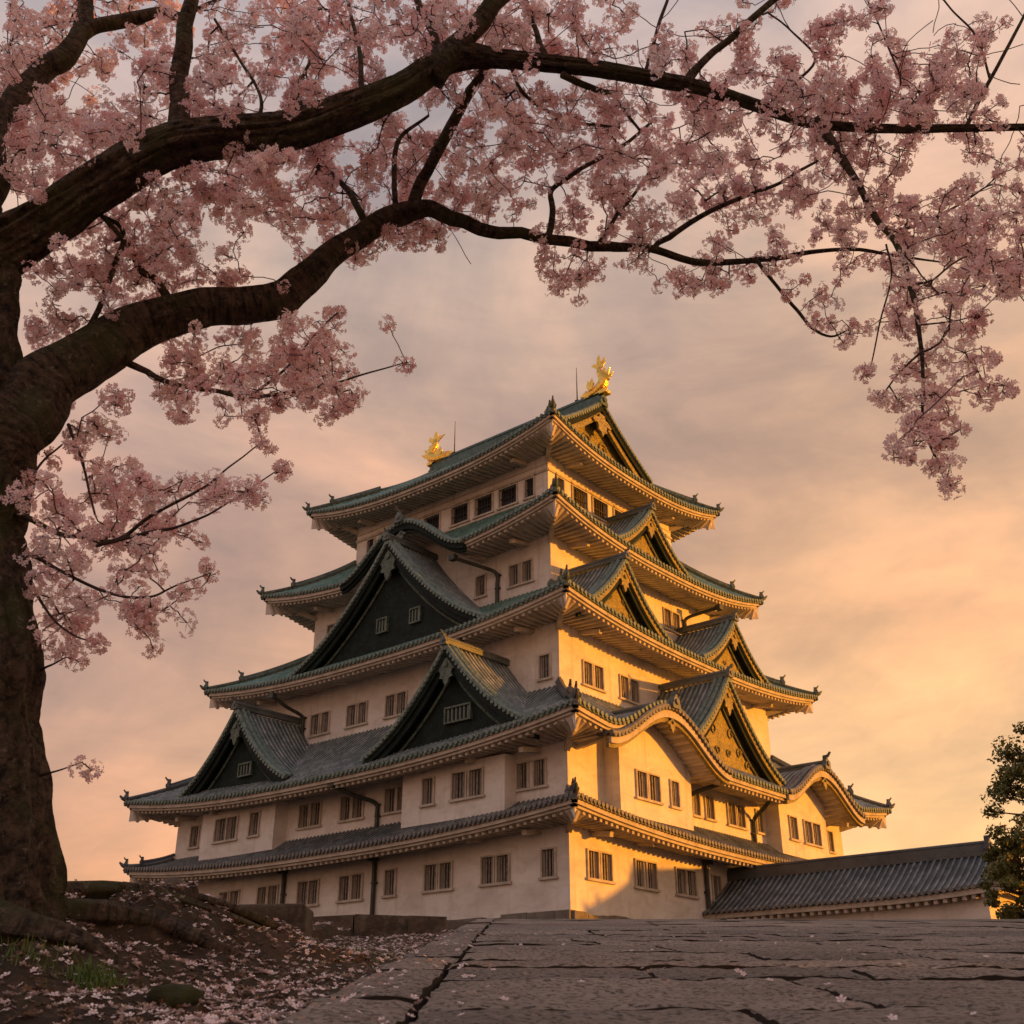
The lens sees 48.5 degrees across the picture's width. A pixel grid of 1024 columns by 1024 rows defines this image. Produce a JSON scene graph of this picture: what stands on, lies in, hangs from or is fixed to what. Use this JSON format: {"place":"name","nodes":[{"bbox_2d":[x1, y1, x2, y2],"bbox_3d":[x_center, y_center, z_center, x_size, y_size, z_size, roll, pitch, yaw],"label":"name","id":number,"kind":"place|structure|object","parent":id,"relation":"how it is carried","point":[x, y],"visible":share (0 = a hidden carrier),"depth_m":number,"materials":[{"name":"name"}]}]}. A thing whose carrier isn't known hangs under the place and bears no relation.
{"place":"outdoors","nodes":[
{"label":"outdoors","id":0,"kind":"place"},
{"bbox_2d":[0,881,468,1023],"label":"earth bank","id":1,"kind":"structure","parent":0,"point":[148,934],"depth_m":6.41,"materials":[{"name":"brown soil"}]},
{"bbox_2d":[156,877,188,886],"bbox_3d":[-2.504,2.860,8.294,0.509,0.374,0.392,-15,-29,28],"label":"mound rock","id":2,"kind":"object","parent":1,"relation":"on","point":[174,881],"visible":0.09,"depth_m":8.21,"materials":[{"name":"stone"}]},
{"bbox_2d":[145,983,203,1007],"bbox_3d":[-1.526,2.200,5.150,0.254,0.125,0.206,10,-27,-20],"label":"mossy rock","id":3,"kind":"object","parent":1,"relation":"on","point":[172,995],"visible":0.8,"depth_m":5.09,"materials":[{"name":"stone"}]},
{"bbox_2d":[0,910,409,1015],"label":"grass","id":4,"kind":"structure","parent":1,"relation":"on","point":[110,979],"depth_m":5.49,"materials":[{"name":"green plant"}]},
{"bbox_2d":[3,884,430,1023],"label":"leaf litter","id":5,"kind":"object","parent":1,"relation":"on","point":[67,1009],"visible":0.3,"depth_m":5.53,"materials":[{"name":"plant"}]},
{"bbox_2d":[239,903,313,939],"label":"stone block","id":6,"kind":"structure","parent":1,"relation":"on","point":[300,916],"depth_m":10.65,"materials":[{"name":"grey stone"}]},
{"bbox_2d":[0,879,1019,1023],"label":"fallen petals","id":7,"kind":"object","parent":1,"relation":"on","point":[209,1018],"visible":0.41,"depth_m":5.78,"materials":[{"name":"pink plant"}]},
{"bbox_2d":[0,0,1023,970],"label":"cherry tree","id":8,"kind":"object","parent":1,"relation":"on","point":[44,388],"visible":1,"depth_m":8.14,"materials":[{"name":"pink plant"}]},
{"bbox_2d":[0,0,1023,881],"label":"sky","id":9,"kind":"structure","parent":0,"point":[903,603],"materials":[{"name":"orange"}]},
{"bbox_2d":[268,919,1023,1023],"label":"stone paving","id":10,"kind":"structure","parent":0,"point":[876,984],"depth_m":6.37,"materials":[{"name":"grey stone"}]},
{"bbox_3d":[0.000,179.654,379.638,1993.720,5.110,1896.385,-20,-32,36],"label":"ground","id":11,"kind":"structure","parent":0,"visible":0},
{"bbox_2d":[314,914,446,937],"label":"kerb wall","id":12,"kind":"structure","parent":11,"relation":"on","point":[363,925],"depth_m":15.85,"materials":[{"name":"stone"}]},
{"bbox_2d":[119,355,894,921],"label":"castle keep","id":13,"kind":"structure","parent":11,"relation":"on","point":[525,679],"depth_m":70.50,"materials":[{"name":"white paint"}]},
{"bbox_2d":[186,824,200,849],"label":"window","id":14,"kind":"structure","parent":13,"relation":"in","point":[196,838],"depth_m":77.09,"materials":[{"name":"paint"}]},
{"bbox_2d":[210,814,238,844],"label":"window","id":15,"kind":"structure","parent":13,"relation":"in","point":[223,824],"depth_m":73.48,"materials":[{"name":"paint"}]},
{"bbox_2d":[218,889,240,904],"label":"window","id":16,"kind":"structure","parent":13,"relation":"in","point":[227,896],"depth_m":72.47,"materials":[{"name":"paint"}]},
{"bbox_2d":[245,810,260,838],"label":"window","id":17,"kind":"structure","parent":13,"relation":"in","point":[257,816],"depth_m":71.78,"materials":[{"name":"paint"}]},
{"bbox_2d":[256,884,279,903],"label":"window","id":18,"kind":"structure","parent":13,"relation":"in","point":[265,894],"depth_m":70.22,"materials":[{"name":"paint"}]},
{"bbox_2d":[295,878,319,906],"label":"window","id":19,"kind":"structure","parent":13,"relation":"in","point":[305,889],"depth_m":67.96,"materials":[{"name":"paint"}]},
{"bbox_2d":[295,801,322,830],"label":"window","id":20,"kind":"structure","parent":13,"relation":"in","point":[307,810],"depth_m":70.12,"materials":[{"name":"paint"}]},
{"bbox_2d":[307,710,330,738],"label":"window","id":21,"kind":"structure","parent":13,"relation":"in","point":[318,722],"depth_m":77.69,"materials":[{"name":"paint"}]},
{"bbox_2d":[326,622,335,634],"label":"window","id":22,"kind":"structure","parent":13,"relation":"in","point":[327,629],"depth_m":84.73,"materials":[{"name":"paint"}]},
{"bbox_2d":[335,872,363,903],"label":"window","id":23,"kind":"structure","parent":13,"relation":"in","point":[348,881],"depth_m":65.73,"materials":[{"name":"paint"}]},
{"bbox_2d":[337,792,364,823],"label":"window","id":24,"kind":"structure","parent":13,"relation":"in","point":[349,802],"depth_m":67.86,"materials":[{"name":"paint"}]},
{"bbox_2d":[343,700,367,729],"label":"window","id":25,"kind":"structure","parent":13,"relation":"in","point":[354,712],"depth_m":75.55,"materials":[{"name":"paint"}]},
{"bbox_2d":[366,537,375,552],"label":"window","id":26,"kind":"structure","parent":13,"relation":"in","point":[372,541],"depth_m":88.34,"materials":[{"name":"paint"}]},
{"bbox_2d":[381,868,397,898],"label":"window","id":27,"kind":"structure","parent":13,"relation":"in","point":[392,887],"depth_m":63.86,"materials":[{"name":"paint"}]},
{"bbox_2d":[380,785,402,815],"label":"window","id":28,"kind":"structure","parent":13,"relation":"in","point":[393,802],"depth_m":65.92,"materials":[{"name":"paint"}]},
{"bbox_2d":[382,690,407,719],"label":"window","id":29,"kind":"structure","parent":13,"relation":"in","point":[393,701],"depth_m":73.45,"materials":[{"name":"paint"}]},
{"bbox_2d":[418,776,435,807],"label":"window","id":30,"kind":"structure","parent":13,"relation":"in","point":[430,785],"depth_m":62.90,"materials":[{"name":"paint"}]},
{"bbox_2d":[423,512,441,530],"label":"window","id":31,"kind":"structure","parent":13,"relation":"in","point":[435,521],"depth_m":84.37,"materials":[{"name":"paint"}]},
{"bbox_2d":[420,860,453,893],"bbox_3d":[-3.952,19.814,61.713,2.360,1.560,0.415,-20,-32,36],"label":"window","id":32,"kind":"structure","parent":13,"relation":"in","point":[434,882],"depth_m":61.67,"materials":[{"name":"paint"}]},
{"bbox_2d":[448,501,469,528],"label":"window","id":33,"kind":"structure","parent":13,"relation":"in","point":[461,515],"depth_m":82.70,"materials":[{"name":"paint"}]},
{"bbox_2d":[448,766,484,802],"bbox_3d":[-2.357,14.678,61.206,2.560,1.620,0.415,-20,-32,36],"label":"window","id":34,"kind":"structure","parent":13,"relation":"in","point":[462,780],"depth_m":61.17,"materials":[{"name":"paint"}]},
{"bbox_2d":[473,573,487,599],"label":"window","id":35,"kind":"structure","parent":13,"relation":"in","point":[482,581],"depth_m":75.69,"materials":[{"name":"paint"}]},
{"bbox_2d":[472,492,494,519],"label":"window","id":36,"kind":"structure","parent":13,"relation":"in","point":[485,506],"depth_m":81.36,"materials":[{"name":"paint"}]},
{"bbox_2d":[478,852,511,887],"bbox_3d":[-0.814,18.671,59.310,2.230,1.560,0.415,-20,-32,36],"label":"window","id":37,"kind":"structure","parent":13,"relation":"in","point":[505,861],"depth_m":59.26,"materials":[{"name":"paint"}]},
{"bbox_2d":[496,482,518,510],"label":"window","id":38,"kind":"structure","parent":13,"relation":"in","point":[509,497],"depth_m":80.00,"materials":[{"name":"paint"}]},
{"bbox_2d":[506,558,534,589],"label":"window","id":39,"kind":"structure","parent":13,"relation":"in","point":[529,567],"depth_m":73.65,"materials":[{"name":"paint"}]},
{"bbox_2d":[522,476,535,501],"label":"window","id":40,"kind":"structure","parent":13,"relation":"in","point":[530,490],"depth_m":78.81,"materials":[{"name":"paint"}]},
{"bbox_2d":[515,757,548,792],"bbox_3d":[1.058,13.840,59.849,2.300,1.570,0.415,-20,-32,36],"label":"window","id":41,"kind":"structure","parent":13,"relation":"in","point":[541,765],"depth_m":59.74,"materials":[{"name":"paint"}]},
{"bbox_2d":[536,652,552,681],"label":"window","id":42,"kind":"structure","parent":13,"relation":"in","point":[547,660],"depth_m":66.23,"materials":[{"name":"paint"}]},
{"bbox_2d":[538,846,558,880],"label":"window","id":43,"kind":"structure","parent":13,"relation":"in","point":[550,855],"depth_m":57.24,"materials":[{"name":"paint"}]},
{"bbox_2d":[557,475,564,493],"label":"window","id":44,"kind":"structure","parent":13,"relation":"in","point":[562,479],"depth_m":79.05,"materials":[{"name":"paint"}]},
{"bbox_2d":[571,484,589,513],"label":"window","id":45,"kind":"structure","parent":13,"relation":"in","point":[577,496],"depth_m":80.49,"materials":[{"name":"paint"}]},
{"bbox_2d":[581,659,606,693],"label":"window","id":46,"kind":"structure","parent":13,"relation":"in","point":[595,677],"depth_m":67.78,"materials":[{"name":"paint"}]},
{"bbox_2d":[591,495,608,524],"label":"window","id":47,"kind":"structure","parent":13,"relation":"in","point":[598,513],"depth_m":82.02,"materials":[{"name":"paint"}]},
{"bbox_2d":[586,848,615,884],"bbox_3d":[4.429,18.137,58.187,0.415,1.560,2.390,-20,-32,36],"label":"window","id":48,"kind":"structure","parent":13,"relation":"in","point":[602,864],"depth_m":58.12,"materials":[{"name":"paint"}]},
{"bbox_2d":[613,507,622,515],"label":"window","id":49,"kind":"structure","parent":13,"relation":"in","point":[614,509],"depth_m":83.64,"materials":[{"name":"paint"}]},
{"bbox_2d":[619,674,641,705],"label":"window","id":50,"kind":"structure","parent":13,"relation":"in","point":[631,699],"depth_m":70.36,"materials":[{"name":"paint"}]},
{"bbox_2d":[634,858,660,892],"bbox_3d":[7.132,19.506,61.066,0.415,1.560,2.310,-20,-32,36],"label":"window","id":51,"kind":"structure","parent":13,"relation":"in","point":[637,865],"depth_m":61.04,"materials":[{"name":"paint"}]},
{"bbox_2d":[635,768,663,805],"bbox_3d":[7.332,14.952,61.781,0.415,1.620,2.550,-20,-32,36],"label":"window","id":52,"kind":"structure","parent":13,"relation":"in","point":[650,788],"depth_m":61.71,"materials":[{"name":"paint"}]},
{"bbox_2d":[662,606,681,634],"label":"window","id":53,"kind":"structure","parent":13,"relation":"in","point":[673,624],"depth_m":81.70,"materials":[{"name":"paint"}]},
{"bbox_2d":[669,779,682,810],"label":"window","id":54,"kind":"structure","parent":13,"relation":"in","point":[671,785],"depth_m":63.56,"materials":[{"name":"paint"}]},
{"bbox_2d":[674,866,699,899],"bbox_3d":[9.700,20.807,63.800,0.415,1.560,2.330,-20,-32,36],"label":"window","id":55,"kind":"structure","parent":13,"relation":"in","point":[688,887],"depth_m":63.75,"materials":[{"name":"paint"}]},
{"bbox_2d":[691,789,703,818],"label":"window","id":56,"kind":"structure","parent":13,"relation":"in","point":[694,806],"depth_m":66.88,"materials":[{"name":"paint"}]},
{"bbox_2d":[703,793,717,822],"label":"window","id":57,"kind":"structure","parent":13,"relation":"in","point":[706,799],"depth_m":67.91,"materials":[{"name":"paint"}]},
{"bbox_2d":[711,874,721,901],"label":"window","id":58,"kind":"structure","parent":13,"relation":"in","point":[713,879],"depth_m":66.10,"materials":[{"name":"paint"}]},
{"bbox_2d":[726,800,748,830],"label":"window","id":59,"kind":"structure","parent":13,"relation":"in","point":[737,809],"depth_m":69.97,"materials":[{"name":"paint"}]},
{"bbox_2d":[754,808,766,835],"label":"window","id":60,"kind":"structure","parent":13,"relation":"in","point":[759,832],"depth_m":72.01,"materials":[{"name":"paint"}]},
{"bbox_2d":[788,815,801,842],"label":"window","id":61,"kind":"structure","parent":13,"relation":"in","point":[790,820],"depth_m":73.20,"materials":[{"name":"paint"}]},
{"bbox_2d":[802,819,824,848],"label":"window","id":62,"kind":"structure","parent":13,"relation":"in","point":[813,830],"depth_m":74.88,"materials":[{"name":"paint"}]},
{"bbox_2d":[827,830,836,854],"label":"window","id":63,"kind":"structure","parent":13,"relation":"in","point":[828,834],"depth_m":78.88,"materials":[{"name":"paint"}]},
{"bbox_2d":[703,832,1021,919],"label":"gatehouse range","id":64,"kind":"structure","parent":11,"relation":"on","point":[937,882],"depth_m":60.25,"materials":[{"name":"grey tile"}]},
{"bbox_2d":[978,835,1023,918],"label":"shrub","id":65,"kind":"object","parent":11,"relation":"on","point":[1009,862],"visible":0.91,"depth_m":33.52,"materials":[{"name":"green plant"}]},
{"bbox_2d":[979,721,1023,918],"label":"broadleaf tree","id":66,"kind":"object","parent":11,"relation":"on","point":[1008,776],"visible":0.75,"depth_m":35.97,"materials":[{"name":"green plant"}]}
]}

